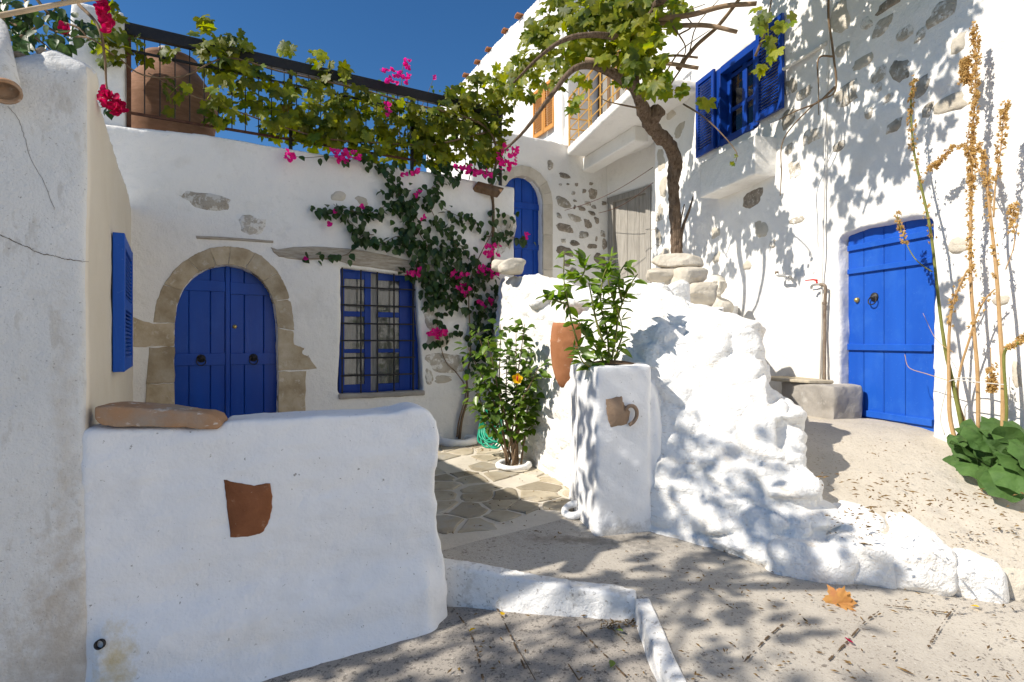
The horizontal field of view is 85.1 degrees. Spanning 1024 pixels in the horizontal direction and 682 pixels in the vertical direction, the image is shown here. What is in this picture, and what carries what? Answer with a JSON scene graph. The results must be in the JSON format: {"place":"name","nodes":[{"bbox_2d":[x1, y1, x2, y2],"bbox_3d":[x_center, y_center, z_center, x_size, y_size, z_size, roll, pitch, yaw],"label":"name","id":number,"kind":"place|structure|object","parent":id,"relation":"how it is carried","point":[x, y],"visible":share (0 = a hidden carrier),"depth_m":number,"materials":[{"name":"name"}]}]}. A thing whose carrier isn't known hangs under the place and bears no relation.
{"place":"outdoors","nodes":[
{"label":"outdoors","id":0,"kind":"place"},
{"bbox_2d":[0,0,536,171],"label":"sky","id":1,"kind":"structure","parent":0,"point":[442,38],"materials":[{"name":"blue"}]},
{"bbox_2d":[262,607,656,681],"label":"street","id":2,"kind":"structure","parent":0,"point":[442,649],"depth_m":2.84,"materials":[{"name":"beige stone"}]},
{"bbox_2d":[0,18,133,681],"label":"corner house","id":3,"kind":"structure","parent":2,"relation":"on","point":[66,312],"depth_m":2.55,"materials":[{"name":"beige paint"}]},
{"bbox_2d":[0,0,97,17],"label":"cane pole","id":4,"kind":"object","parent":3,"relation":"on","point":[20,11],"visible":1,"depth_m":2.62,"materials":[{"name":"brown wood"}]},
{"bbox_2d":[0,0,128,119],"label":"corner bougainvillea","id":5,"kind":"object","parent":3,"relation":"on","point":[26,40],"visible":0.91,"depth_m":3.07,"materials":[{"name":"green plant"}]},
{"bbox_2d":[81,401,447,681],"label":"courtyard wall","id":6,"kind":"structure","parent":2,"relation":"on","point":[219,546],"depth_m":2.85,"materials":[{"name":"paint"}]},
{"bbox_2d":[443,558,636,620],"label":"kerb","id":7,"kind":"structure","parent":2,"relation":"on","point":[476,585],"depth_m":3.24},
{"bbox_2d":[447,612,644,679],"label":"leaf litter","id":8,"kind":"object","parent":2,"relation":"on","point":[612,622],"visible":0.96,"depth_m":3.02,"materials":[{"name":"brown plant"}]},
{"bbox_2d":[609,660,615,666],"bbox_3d":[0.480,1.552,2.679,0.033,0.014,0.050,16,0,20],"label":"fallen leaf","id":9,"kind":"object","parent":2,"relation":"on","point":[612,663],"visible":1,"depth_m":2.68,"materials":[{"name":"green plant"}]},
{"bbox_2d":[634,598,685,681],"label":"kerb","id":10,"kind":"structure","parent":2,"relation":"on","point":[663,664],"depth_m":2.69,"materials":[{"name":"white paint"}]},
{"bbox_2d":[434,437,589,549],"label":"courtyard","id":11,"kind":"structure","parent":0,"point":[465,515],"depth_m":4.81,"materials":[{"name":"beige stone"}]},
{"bbox_2d":[69,3,516,439],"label":"whitewashed house","id":12,"kind":"structure","parent":11,"relation":"on","point":[240,307],"depth_m":6.06,"materials":[{"name":"paint"}]},
{"bbox_2d":[131,47,217,136],"bbox_3d":[-3.842,-2.560,6.280,0.950,1.220,0.950,0,0,0],"label":"storage jar","id":13,"kind":"object","parent":12,"relation":"on","point":[151,96],"visible":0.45,"depth_m":5.93,"materials":[{"name":"brown ceramic"}]},
{"bbox_2d":[174,266,276,417],"bbox_3d":[-3.007,0.241,5.901,1.007,2.118,0.109,0,0,-29],"label":"door","id":14,"kind":"structure","parent":12,"relation":"in","point":[225,342],"depth_m":5.89,"materials":[{"name":"blue paint"}]},
{"bbox_2d":[125,22,502,185],"bbox_3d":[-1.975,-2.515,6.507,4.234,1.230,0.060,0,0,-29],"label":"roof railing","id":15,"kind":"object","parent":12,"relation":"attached to","point":[160,37],"visible":0.47,"depth_m":6.09,"materials":[{"name":"black metal"}]},
{"bbox_2d":[88,0,535,278],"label":"railing grapevine","id":16,"kind":"object","parent":15,"relation":"attached to","point":[332,129],"visible":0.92,"depth_m":6.27,"materials":[{"name":"green plant"}]},
{"bbox_2d":[357,68,440,166],"bbox_3d":[-1.458,-2.888,7.138,0.962,1.328,0.541,0,0,-32],"label":"roof bougainvillea","id":17,"kind":"object","parent":15,"relation":"attached to","point":[433,90],"visible":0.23,"depth_m":7.17,"materials":[{"name":"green plant"}]},
{"bbox_2d":[338,269,417,392],"bbox_3d":[-1.601,-0.109,6.708,0.961,1.510,0.070,0,0,-29],"label":"window","id":18,"kind":"structure","parent":12,"relation":"in","point":[351,314],"depth_m":6.71,"materials":[{"name":"blue paint"}]},
{"bbox_2d":[477,409,502,448],"bbox_3d":[-0.209,0.955,6.246,0.334,0.475,0.219,0,0,41],"label":"garden hose","id":19,"kind":"object","parent":12,"relation":"hanging from","point":[481,434],"visible":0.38,"depth_m":6.22,"materials":[{"name":"green rubber"}]},
{"bbox_2d":[283,58,535,438],"bbox_3d":[-1.061,-1.048,6.762,3.226,4.572,0.330,0,0,-29],"label":"bougainvillea","id":20,"kind":"object","parent":11,"relation":"on","point":[432,286],"visible":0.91,"depth_m":6.79,"materials":[{"name":"green plant"}]},
{"bbox_2d":[439,434,477,446],"bbox_3d":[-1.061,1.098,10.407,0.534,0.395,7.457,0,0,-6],"label":"planting ring","id":21,"kind":"object","parent":11,"relation":"on","point":[471,439],"visible":0.74,"depth_m":6.74,"materials":[{"name":"stone"}]},
{"bbox_2d":[453,318,551,465],"bbox_3d":[-0.079,0.513,5.730,1.023,1.536,0.852,0,0,0],"label":"hibiscus shrub","id":22,"kind":"object","parent":11,"relation":"on","point":[522,420],"visible":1,"depth_m":5.65,"materials":[{"name":"green plant"}]},
{"bbox_2d":[444,446,562,537],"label":"leaf litter","id":23,"kind":"object","parent":11,"relation":"on","point":[505,496],"visible":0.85,"depth_m":4.67,"materials":[{"name":"brown plant"}]},
{"bbox_2d":[495,458,531,470],"bbox_3d":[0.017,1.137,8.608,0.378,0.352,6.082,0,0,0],"label":"planting ring","id":24,"kind":"object","parent":11,"relation":"on","point":[525,465],"visible":0.79,"depth_m":5.62,"materials":[{"name":"paint"}]},
{"bbox_2d":[561,500,580,519],"bbox_3d":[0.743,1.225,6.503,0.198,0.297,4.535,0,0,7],"label":"hole rim","id":25,"kind":"object","parent":11,"relation":"on","point":[566,513],"visible":0.73,"depth_m":4.30,"materials":[{"name":"paint"}]},
{"bbox_2d":[569,360,661,535],"bbox_3d":[0.875,0.958,4.394,0.832,1.616,0.892,0,0,0],"label":"pedestal planter","id":26,"kind":"object","parent":11,"relation":"on","point":[616,429],"visible":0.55,"depth_m":4.08,"materials":[{"name":"paint"}]},
{"bbox_2d":[535,247,647,371],"bbox_3d":[0.611,-0.235,4.284,0.856,0.990,0.511,0,0,-16],"label":"citrus shrub","id":27,"kind":"object","parent":26,"relation":"in","point":[564,293],"visible":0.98,"depth_m":4.33,"materials":[{"name":"green plant"}]},
{"bbox_2d":[715,306,737,313],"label":"courtyard","id":28,"kind":"structure","parent":0,"point":[735,310],"depth_m":7.27,"materials":[{"name":"white paint"}]},
{"bbox_2d":[460,130,655,287],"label":"stone house","id":29,"kind":"structure","parent":28,"relation":"on","point":[550,182],"depth_m":11.06,"materials":[{"name":"paint"}]},
{"bbox_2d":[426,0,597,176],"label":"house","id":30,"kind":"structure","parent":29,"relation":"on","point":[550,122],"depth_m":12.39,"materials":[{"name":"paint"}]},
{"bbox_2d":[568,50,696,172],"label":"balcony","id":31,"kind":"structure","parent":30,"relation":"attached to","point":[612,133],"depth_m":9.94,"materials":[{"name":"paint"}]},
{"bbox_2d":[506,178,538,276],"bbox_3d":[0.203,-1.900,10.832,1.022,2.700,0.108,0,0,-29],"label":"door","id":32,"kind":"structure","parent":29,"relation":"in","point":[525,197],"depth_m":10.89,"materials":[{"name":"blue paint"}]},
{"bbox_2d":[567,167,652,212],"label":"clothes wires","id":33,"kind":"object","parent":29,"relation":"attached to","point":[616,190],"visible":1,"depth_m":10.27,"materials":[{"name":"metal"}]},
{"bbox_2d":[607,185,651,285],"bbox_3d":[2.377,-1.723,11.215,0.134,2.546,1.194,0,0,-34],"label":"grey door","id":34,"kind":"structure","parent":29,"relation":"in","point":[629,224],"depth_m":11.17,"materials":[{"name":"grey wood"}]},
{"bbox_2d":[483,0,836,252],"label":"grapevine tree","id":35,"kind":"object","parent":28,"relation":"on","point":[632,31],"visible":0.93,"depth_m":6.52,"materials":[{"name":"green plant"}]},
{"bbox_2d":[585,57,698,69],"bbox_3d":[1.495,-3.239,6.500,1.300,0.348,0.056,0,0,18],"label":"pergola pole","id":36,"kind":"object","parent":35,"relation":"attached to","point":[682,65],"visible":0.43,"depth_m":6.35,"materials":[{"name":"brown wood"}]},
{"bbox_2d":[622,54,697,58],"bbox_3d":[1.732,-3.384,6.650,0.929,0.180,0.032,0,0,19],"label":"pergola pole","id":37,"kind":"object","parent":35,"relation":"attached to","point":[682,55],"visible":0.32,"depth_m":6.55,"materials":[{"name":"brown wood"}]},
{"bbox_2d":[659,21,737,33],"bbox_3d":[2.003,-3.574,6.300,1.023,0.417,0.050,0,0,23],"label":"pergola pole","id":38,"kind":"object","parent":35,"relation":"attached to","point":[707,25],"visible":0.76,"depth_m":6.21,"materials":[{"name":"brown wood"}]},
{"bbox_2d":[658,1,756,20],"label":"pergola pole","id":39,"kind":"object","parent":38,"relation":"attached to","point":[709,10],"visible":0.91,"depth_m":6.16,"materials":[{"name":"brown wood"}]},
{"bbox_2d":[667,280,690,302],"bbox_3d":[1.443,-0.384,4.995,0.296,0.331,0.274,0,0,-18],"label":"stone","id":40,"kind":"object","parent":28,"relation":"on","point":[680,288],"visible":0.28,"depth_m":4.87,"materials":[{"name":"white stone"}]},
{"bbox_2d":[690,282,717,305],"bbox_3d":[1.952,-0.474,5.800,0.335,0.262,0.396,0,0,0],"label":"stone","id":41,"kind":"object","parent":28,"relation":"on","point":[704,293],"visible":0.6,"depth_m":5.62,"materials":[{"name":"stone"}]},
{"bbox_2d":[664,267,707,284],"bbox_3d":[1.846,-0.656,5.888,0.406,0.249,0.374,0,0,-20],"label":"stone","id":42,"kind":"object","parent":41,"relation":"on","point":[689,275],"visible":0.58,"depth_m":5.73,"materials":[{"name":"stone"}]},
{"bbox_2d":[646,267,676,282],"bbox_3d":[1.658,-0.716,5.964,0.451,0.165,0.381,0,0,0],"label":"stone","id":43,"kind":"object","parent":42,"relation":"on","point":[654,275],"visible":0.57,"depth_m":5.83,"materials":[{"name":"stone"}]},
{"bbox_2d":[651,253,703,267],"bbox_3d":[1.774,-0.851,6.019,0.540,0.174,0.443,0,0,0],"label":"stone","id":44,"kind":"object","parent":43,"relation":"on","point":[672,260],"visible":0.78,"depth_m":5.84,"materials":[{"name":"stone"}]},
{"bbox_2d":[706,274,733,312],"bbox_3d":[2.564,-0.564,7.020,0.431,0.553,0.297,0,0,-23],"label":"pile of stones","id":45,"kind":"object","parent":28,"relation":"on","point":[721,283],"visible":0.48,"depth_m":6.91,"materials":[{"name":"beige stone"}]},
{"bbox_2d":[442,518,1023,681],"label":"pavement","id":46,"kind":"structure","parent":0,"point":[683,609],"depth_m":2.98,"materials":[{"name":"concrete"}]},
{"bbox_2d":[489,273,823,566],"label":"retaining wall","id":47,"kind":"structure","parent":46,"relation":"on","point":[733,474],"depth_m":4.20,"materials":[{"name":"paint"}]},
{"bbox_2d":[491,259,504,271],"bbox_3d":[-0.148,-0.901,6.699,0.203,0.153,0.206,0,0,0],"label":"stone","id":48,"kind":"object","parent":47,"relation":"on","point":[495,263],"visible":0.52,"depth_m":6.61,"materials":[{"name":"stone"}]},
{"bbox_2d":[498,258,525,274],"bbox_3d":[-0.002,-0.872,6.540,0.331,0.188,0.296,0,0,0],"label":"stone","id":49,"kind":"object","parent":47,"relation":"on","point":[512,266],"visible":1,"depth_m":6.42,"materials":[{"name":"stone"}]},
{"bbox_2d":[627,541,1023,679],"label":"leaf litter","id":50,"kind":"object","parent":46,"relation":"on","point":[903,669],"visible":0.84,"depth_m":2.70,"materials":[{"name":"brown plant"}]},
{"bbox_2d":[823,585,857,610],"bbox_3d":[1.855,1.434,3.108,0.177,0.148,0.157,0,0,-35],"label":"dry vine leaf","id":51,"kind":"object","parent":46,"relation":"on","point":[842,598],"visible":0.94,"depth_m":3.10,"materials":[{"name":"orange plant"}]},
{"bbox_2d":[765,499,1023,603],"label":"stone kerb","id":52,"kind":"structure","parent":46,"relation":"on","point":[917,556],"depth_m":3.35,"materials":[{"name":"paint"}]},
{"bbox_2d":[744,605,962,661],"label":"joint dirt","id":53,"kind":"structure","parent":0,"point":[843,645],"depth_m":2.80,"materials":[{"name":"brown soil"}]},
{"bbox_2d":[804,415,1023,568],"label":"terrace","id":54,"kind":"structure","parent":0,"point":[841,447],"depth_m":4.06,"materials":[{"name":"beige concrete"}]},
{"bbox_2d":[598,0,1023,441],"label":"house","id":55,"kind":"structure","parent":54,"relation":"on","point":[849,183],"depth_m":5.61,"materials":[{"name":"paint"}]},
{"bbox_2d":[598,50,625,116],"bbox_3d":[2.016,-4.960,11.162,0.040,2.180,1.414,0,0,-14],"label":"balcony door","id":56,"kind":"structure","parent":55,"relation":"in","point":[608,93],"depth_m":11.46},
{"bbox_2d":[715,40,759,148],"bbox_3d":[3.057,-3.270,7.491,0.155,1.111,0.916,0,0,-14],"label":"window","id":57,"kind":"structure","parent":55,"relation":"in","point":[735,82],"depth_m":7.60,"materials":[{"name":"blue paint"}]},
{"bbox_2d":[775,271,791,278],"bbox_3d":[3.177,-0.768,6.455,0.191,0.096,0.196,0,0,0],"label":"pipe elbow","id":58,"kind":"object","parent":55,"relation":"attached to","point":[782,275],"visible":1,"depth_m":6.45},
{"bbox_2d":[847,219,935,431],"bbox_3d":[3.643,-0.223,5.409,0.087,2.098,0.923,0,0,-14],"label":"door","id":59,"kind":"structure","parent":55,"relation":"in","point":[890,293],"depth_m":5.35,"materials":[{"name":"blue paint"}]},
{"bbox_2d":[781,382,862,418],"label":"masonry block","id":60,"kind":"structure","parent":54,"relation":"on","point":[835,401],"depth_m":5.61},
{"bbox_2d":[770,376,833,383],"bbox_3d":[3.122,0.428,6.196,0.415,0.035,0.788,0,0,-5],"label":"slate slab","id":61,"kind":"object","parent":60,"relation":"on","point":[797,379],"depth_m":5.97,"materials":[{"name":"grey stone"}]},
{"bbox_2d":[805,279,826,379],"bbox_3d":[3.283,-0.110,6.022,0.046,1.128,0.257,0,0,-26],"label":"water tap","id":62,"kind":"object","parent":61,"relation":"on","point":[824,302],"visible":0.97,"depth_m":5.92,"materials":[{"name":"metal"}]},
{"bbox_2d":[816,439,1023,545],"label":"leaf litter","id":63,"kind":"object","parent":54,"relation":"on","point":[956,494],"visible":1,"depth_m":3.02,"materials":[{"name":"brown plant"}]},
{"bbox_2d":[893,20,1023,502],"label":"mallow plant","id":64,"kind":"object","parent":54,"relation":"on","point":[981,447],"visible":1,"depth_m":4.19,"materials":[{"name":"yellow plant"}]},
{"bbox_2d":[940,377,1007,434],"bbox_3d":[3.557,0.521,4.286,0.132,0.475,0.498,0,0,-17],"label":"tie rope","id":65,"kind":"object","parent":64,"relation":"attached to","point":[962,380],"visible":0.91,"depth_m":4.39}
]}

